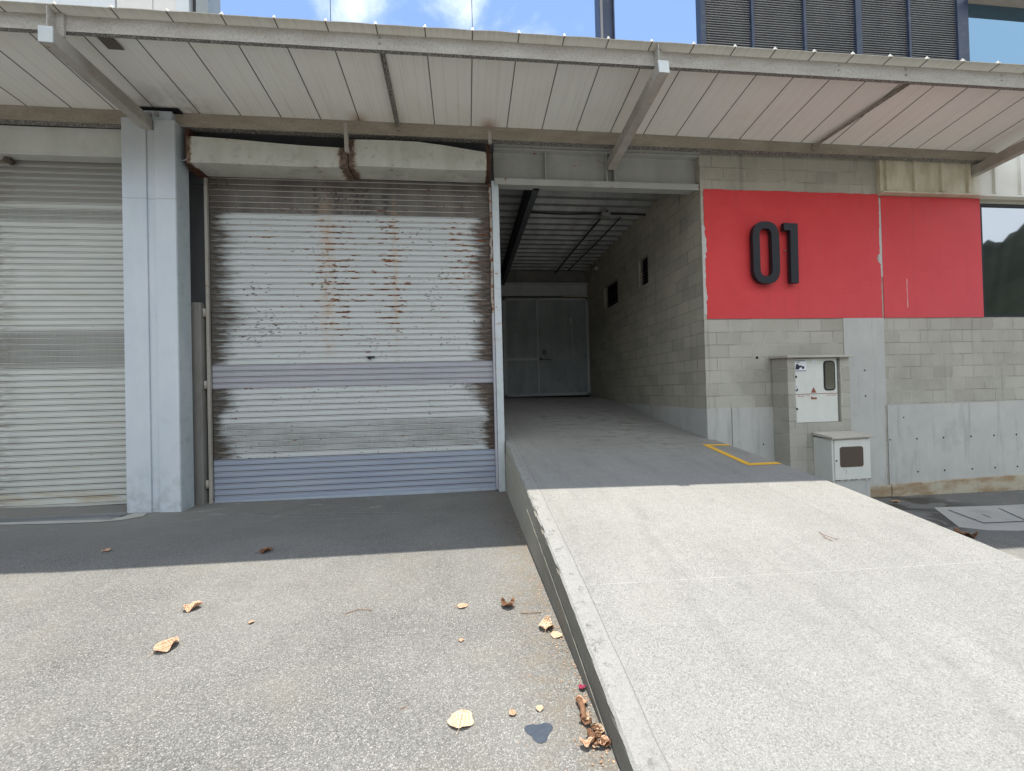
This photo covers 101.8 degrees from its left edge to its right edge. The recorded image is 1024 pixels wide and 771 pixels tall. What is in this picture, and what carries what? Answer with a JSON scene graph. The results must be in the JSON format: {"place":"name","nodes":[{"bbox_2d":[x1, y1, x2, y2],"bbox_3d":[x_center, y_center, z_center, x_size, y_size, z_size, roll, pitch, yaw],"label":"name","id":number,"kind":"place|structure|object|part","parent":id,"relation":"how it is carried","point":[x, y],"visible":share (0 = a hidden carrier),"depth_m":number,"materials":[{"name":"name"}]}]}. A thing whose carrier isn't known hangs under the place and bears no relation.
{"place":"outdoors","nodes":[
{"label":"outdoors","id":0,"kind":"place"},
{"bbox_2d":[2,0,220,13],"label":"white building","id":1,"kind":"structure","parent":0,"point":[208,6],"depth_m":6.98,"materials":[{"name":"metal"}]},
{"bbox_2d":[220,0,696,43],"label":"sky","id":2,"kind":"structure","parent":0,"point":[674,21],"materials":[{"name":"blue"}]},
{"bbox_2d":[0,448,1023,770],"bbox_3d":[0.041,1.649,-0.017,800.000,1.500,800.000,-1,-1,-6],"label":"ground","id":3,"kind":"structure","parent":0,"point":[304,670],"depth_m":2.54,"materials":[{"name":"grey asphalt"}]},
{"bbox_2d":[0,512,146,524],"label":"curb","id":4,"kind":"structure","parent":3,"relation":"on","point":[73,518],"depth_m":4.96,"materials":[{"name":"grey concrete"}]},
{"bbox_2d":[121,110,193,512],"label":"pillar","id":5,"kind":"structure","parent":3,"relation":"on","point":[157,337],"depth_m":5.34,"materials":[{"name":"paint"}]},
{"bbox_2d":[147,636,178,656],"bbox_3d":[-2.057,1.533,2.460,0.135,0.045,0.116,-1,-1,-31],"label":"dry leaf","id":6,"kind":"object","parent":3,"relation":"on","point":[164,646],"visible":1,"depth_m":2.47,"materials":[{"name":"beige plant"}]},
{"bbox_2d":[177,601,201,611],"bbox_3d":[-2.255,1.541,2.920,0.117,0.052,0.098,-2,-1,9],"label":"dry leaf","id":7,"kind":"object","parent":3,"relation":"on","point":[189,607],"visible":1,"depth_m":2.92,"materials":[{"name":"beige plant"}]},
{"bbox_2d":[191,302,208,504],"bbox_3d":[-4.358,0.275,5.784,0.215,2.830,0.210,-1,-1,-6],"label":"door jamb","id":8,"kind":"object","parent":3,"relation":"on","point":[200,404],"depth_m":5.69,"materials":[{"name":"grey metal"}]},
{"bbox_2d":[255,547,272,553],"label":"dry leaf","id":9,"kind":"object","parent":3,"relation":"on","point":[265,549],"visible":1,"depth_m":3.95,"materials":[{"name":"brown plant"}]},
{"bbox_2d":[189,154,659,497],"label":"warehouse","id":10,"kind":"structure","parent":3,"relation":"on","point":[536,250],"depth_m":9.06,"materials":[{"name":"metal"}]},
{"bbox_2d":[0,0,1023,176],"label":"canopy","id":11,"kind":"object","parent":10,"relation":"attached to","point":[291,81],"visible":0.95,"depth_m":5.29,"materials":[{"name":"metal"}]},
{"bbox_2d":[0,125,126,507],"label":"roller shutter","id":12,"kind":"object","parent":11,"relation":"attached to","point":[62,404],"visible":0.81,"depth_m":5.60,"materials":[{"name":"paint"}]},
{"bbox_2d":[185,123,498,503],"bbox_3d":[-2.264,-0.952,5.789,4.074,5.126,0.542,-1,-1,-6],"label":"roller shutter","id":13,"kind":"object","parent":11,"relation":"attached to","point":[348,313],"visible":1,"depth_m":6.00,"materials":[{"name":"paint"}]},
{"bbox_2d":[501,296,590,396],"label":"steel gate","id":14,"kind":"structure","parent":10,"relation":"attached to","point":[545,344],"depth_m":12.37,"materials":[{"name":"metal"}]},
{"bbox_2d":[531,210,645,273],"bbox_3d":[1.281,-3.396,10.302,2.401,0.055,4.301,-1,-1,-6],"label":"conduit","id":15,"kind":"object","parent":10,"relation":"attached to","point":[594,225],"visible":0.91,"depth_m":8.41,"materials":[{"name":"grey metal"}]},
{"bbox_2d":[493,147,698,194],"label":"steel beam","id":16,"kind":"structure","parent":10,"relation":"attached to","point":[550,169],"depth_m":6.42,"materials":[{"name":"metal"}]},
{"bbox_2d":[599,211,609,218],"bbox_3d":[1.851,-3.403,8.313,0.170,0.085,0.180,-1,-1,-6],"label":"junction box","id":17,"kind":"object","parent":10,"relation":"attached to","point":[604,215],"visible":0.94,"depth_m":8.23,"materials":[{"name":"metal"}]},
{"bbox_2d":[447,709,473,733],"bbox_3d":[-0.230,1.510,1.878,0.110,0.016,0.112,-1,-1,-36],"label":"dry leaf","id":18,"kind":"object","parent":3,"relation":"on","point":[460,718],"visible":1,"depth_m":1.89,"materials":[{"name":"beige plant"}]},
{"bbox_2d":[457,603,467,607],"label":"dry leaf","id":19,"kind":"object","parent":3,"relation":"on","point":[460,605],"visible":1,"depth_m":2.89,"materials":[{"name":"beige plant"}]},
{"bbox_2d":[491,181,505,491],"bbox_3d":[-0.202,-0.740,6.216,0.103,4.620,0.100,-1,-1,-6],"label":"door post","id":20,"kind":"object","parent":3,"relation":"on","point":[498,335],"depth_m":6.17,"materials":[{"name":"grey metal"}]},
{"bbox_2d":[501,597,514,607],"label":"dry leaf","id":21,"kind":"object","parent":3,"relation":"on","point":[505,603],"visible":1,"depth_m":2.89,"materials":[{"name":"brown plant"}]},
{"bbox_2d":[509,709,515,714],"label":"dry leaf","id":22,"kind":"object","parent":3,"relation":"on","point":[512,712],"visible":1,"depth_m":1.92,"materials":[{"name":"brown plant"}]},
{"bbox_2d":[524,723,552,742],"bbox_3d":[0.121,1.511,1.810,0.127,0.003,0.105,-1,-1,-6],"label":"tar spot","id":23,"kind":"object","parent":3,"relation":"on","point":[538,733],"visible":1,"depth_m":1.82,"materials":[{"name":"grey asphalt"}]},
{"bbox_2d":[536,705,543,711],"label":"dry leaf","id":24,"kind":"object","parent":3,"relation":"on","point":[539,708],"visible":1,"depth_m":1.95,"materials":[{"name":"beige plant"}]},
{"bbox_2d":[539,615,553,633],"bbox_3d":[0.215,1.498,2.606,0.098,0.047,0.125,-1,-1,-24],"label":"dry leaf","id":25,"kind":"object","parent":3,"relation":"on","point":[545,623],"visible":1,"depth_m":2.64,"materials":[{"name":"beige plant"}]},
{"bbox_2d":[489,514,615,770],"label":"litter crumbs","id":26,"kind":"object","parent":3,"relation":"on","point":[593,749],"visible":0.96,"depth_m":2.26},
{"bbox_2d":[548,631,561,637],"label":"dry leaf","id":27,"kind":"object","parent":3,"relation":"on","point":[555,634],"visible":1,"depth_m":2.53,"materials":[{"name":"beige plant"}]},
{"bbox_2d":[576,696,586,722],"bbox_3d":[0.324,1.493,1.921,0.037,0.032,0.130,-1,-1,-2],"label":"twig","id":28,"kind":"object","parent":3,"relation":"on","point":[581,704],"visible":0.98,"depth_m":1.91,"materials":[{"name":"brown wood"}]},
{"bbox_2d":[575,695,587,702],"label":"dry leaf","id":29,"kind":"object","parent":3,"relation":"on","point":[583,700],"visible":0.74,"depth_m":1.99,"materials":[{"name":"brown plant"}]},
{"bbox_2d":[576,736,594,746],"bbox_3d":[0.305,1.484,1.736,0.084,0.030,0.038,-1,-20,-7],"label":"dry leaf","id":30,"kind":"object","parent":3,"relation":"on","point":[587,742],"visible":1,"depth_m":1.74,"materials":[{"name":"brown plant"}]},
{"bbox_2d":[579,713,592,724],"bbox_3d":[0.336,1.486,1.847,0.085,0.035,0.037,-2,21,41],"label":"dry leaf","id":31,"kind":"object","parent":3,"relation":"on","point":[589,721],"visible":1,"depth_m":1.85,"materials":[{"name":"brown plant"}]},
{"bbox_2d":[587,730,601,738],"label":"dry leaf","id":32,"kind":"object","parent":3,"relation":"on","point":[598,734],"visible":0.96,"depth_m":1.76,"materials":[{"name":"brown plant"}]},
{"bbox_2d":[586,728,595,736],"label":"dry leaf","id":33,"kind":"object","parent":32,"relation":"on","point":[590,731],"visible":0.98,"depth_m":1.78,"materials":[{"name":"brown plant"}]},
{"bbox_2d":[601,738,611,746],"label":"dry leaf","id":34,"kind":"object","parent":3,"relation":"on","point":[603,741],"visible":1,"depth_m":1.73,"materials":[{"name":"brown plant"}]},
{"bbox_2d":[598,735,608,744],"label":"dry leaf","id":35,"kind":"object","parent":34,"relation":"on","point":[604,737],"visible":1,"depth_m":1.75,"materials":[{"name":"brown plant"}]},
{"bbox_2d":[504,397,1023,770],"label":"concrete ramp","id":36,"kind":"structure","parent":3,"relation":"on","point":[734,608],"depth_m":2.37,"materials":[{"name":"grey concrete"}]},
{"bbox_2d":[585,152,1023,496],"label":"block building","id":37,"kind":"structure","parent":3,"relation":"on","point":[907,291],"depth_m":6.87,"materials":[{"name":"grey concrete"}]},
{"bbox_2d":[591,259,597,271],"bbox_3d":[2.297,-3.307,11.494,0.198,0.317,0.260,-1,-1,-6],"label":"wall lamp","id":38,"kind":"object","parent":37,"relation":"attached to","point":[593,268],"visible":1,"depth_m":11.51,"materials":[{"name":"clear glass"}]},
{"bbox_2d":[750,221,798,284],"bbox_3d":[4.128,-2.081,6.564,0.773,0.976,0.105,-1,-1,-6],"label":"building number","id":39,"kind":"object","parent":37,"relation":"attached to","point":[771,229],"visible":1,"depth_m":6.51,"materials":[{"name":"metal"}]},
{"bbox_2d":[980,204,1023,316],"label":"window","id":40,"kind":"structure","parent":37,"relation":"in","point":[1002,225],"depth_m":7.15,"materials":[{"name":"black glass"}]},
{"bbox_2d":[769,355,853,475],"bbox_3d":[4.660,0.789,6.442,1.105,2.525,0.390,-1,-1,-6],"label":"meter cabinet","id":41,"kind":"object","parent":3,"relation":"on","point":[811,393],"visible":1,"depth_m":6.34,"materials":[{"name":"concrete"}]},
{"bbox_3d":[4.625,-0.145,6.364,0.718,0.537,0.082,-1,-1,-6],"label":"cabinet door","id":42,"kind":"part","parent":41,"relation":"part of","materials":[{"name":"paint"}]},
{"bbox_3d":[4.637,0.342,6.359,0.718,0.434,0.082,-1,-1,-6],"label":"cabinet door","id":43,"kind":"part","parent":41,"relation":"part of","materials":[{"name":"paint"}]},
{"bbox_2d":[812,431,874,496],"bbox_3d":[4.901,1.368,6.138,0.699,1.349,0.368,-1,-1,-6],"label":"gas meter box","id":44,"kind":"object","parent":3,"relation":"on","point":[841,458],"visible":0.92,"depth_m":6.01,"materials":[{"name":"grey concrete"}]},
{"bbox_2d":[834,439,871,480],"bbox_3d":[4.913,1.069,5.996,0.576,0.577,0.024,-1,-1,-6],"label":"door","id":45,"kind":"structure","parent":44,"relation":"in","point":[851,457],"depth_m":5.99,"materials":[{"name":"paint"}]},
{"bbox_2d":[954,527,977,537],"bbox_3d":[5.355,1.748,4.935,0.218,0.082,0.185,-1,-1,-14],"label":"dry leaf","id":46,"kind":"object","parent":3,"relation":"on","point":[957,530],"visible":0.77,"depth_m":4.91,"materials":[{"name":"brown plant"}]},
{"bbox_2d":[934,504,1023,530],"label":"utility cover","id":47,"kind":"object","parent":3,"relation":"on","point":[1004,518],"visible":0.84,"depth_m":5.62,"materials":[{"name":"grey metal"}]},
{"bbox_2d":[594,0,614,38],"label":"steel column","id":48,"kind":"structure","parent":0,"point":[604,19],"depth_m":7.90,"materials":[{"name":"grey metal"}]},
{"bbox_2d":[695,0,1023,63],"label":"louvred building","id":49,"kind":"structure","parent":0,"point":[991,31],"depth_m":8.50,"materials":[{"name":"grey metal"}]},
{"bbox_2d":[968,3,1023,63],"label":"window","id":50,"kind":"structure","parent":49,"relation":"in","point":[996,33],"depth_m":8.81,"materials":[{"name":"blue glass"}]},
{"label":"dry leaf","id":51,"kind":"object","parent":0,"visible":0},
{"bbox_2d":[596,723,603,732],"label":"dry leaf","id":52,"kind":"object","parent":51,"relation":"on","point":[601,727],"visible":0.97,"depth_m":1.81,"materials":[{"name":"brown plant"}]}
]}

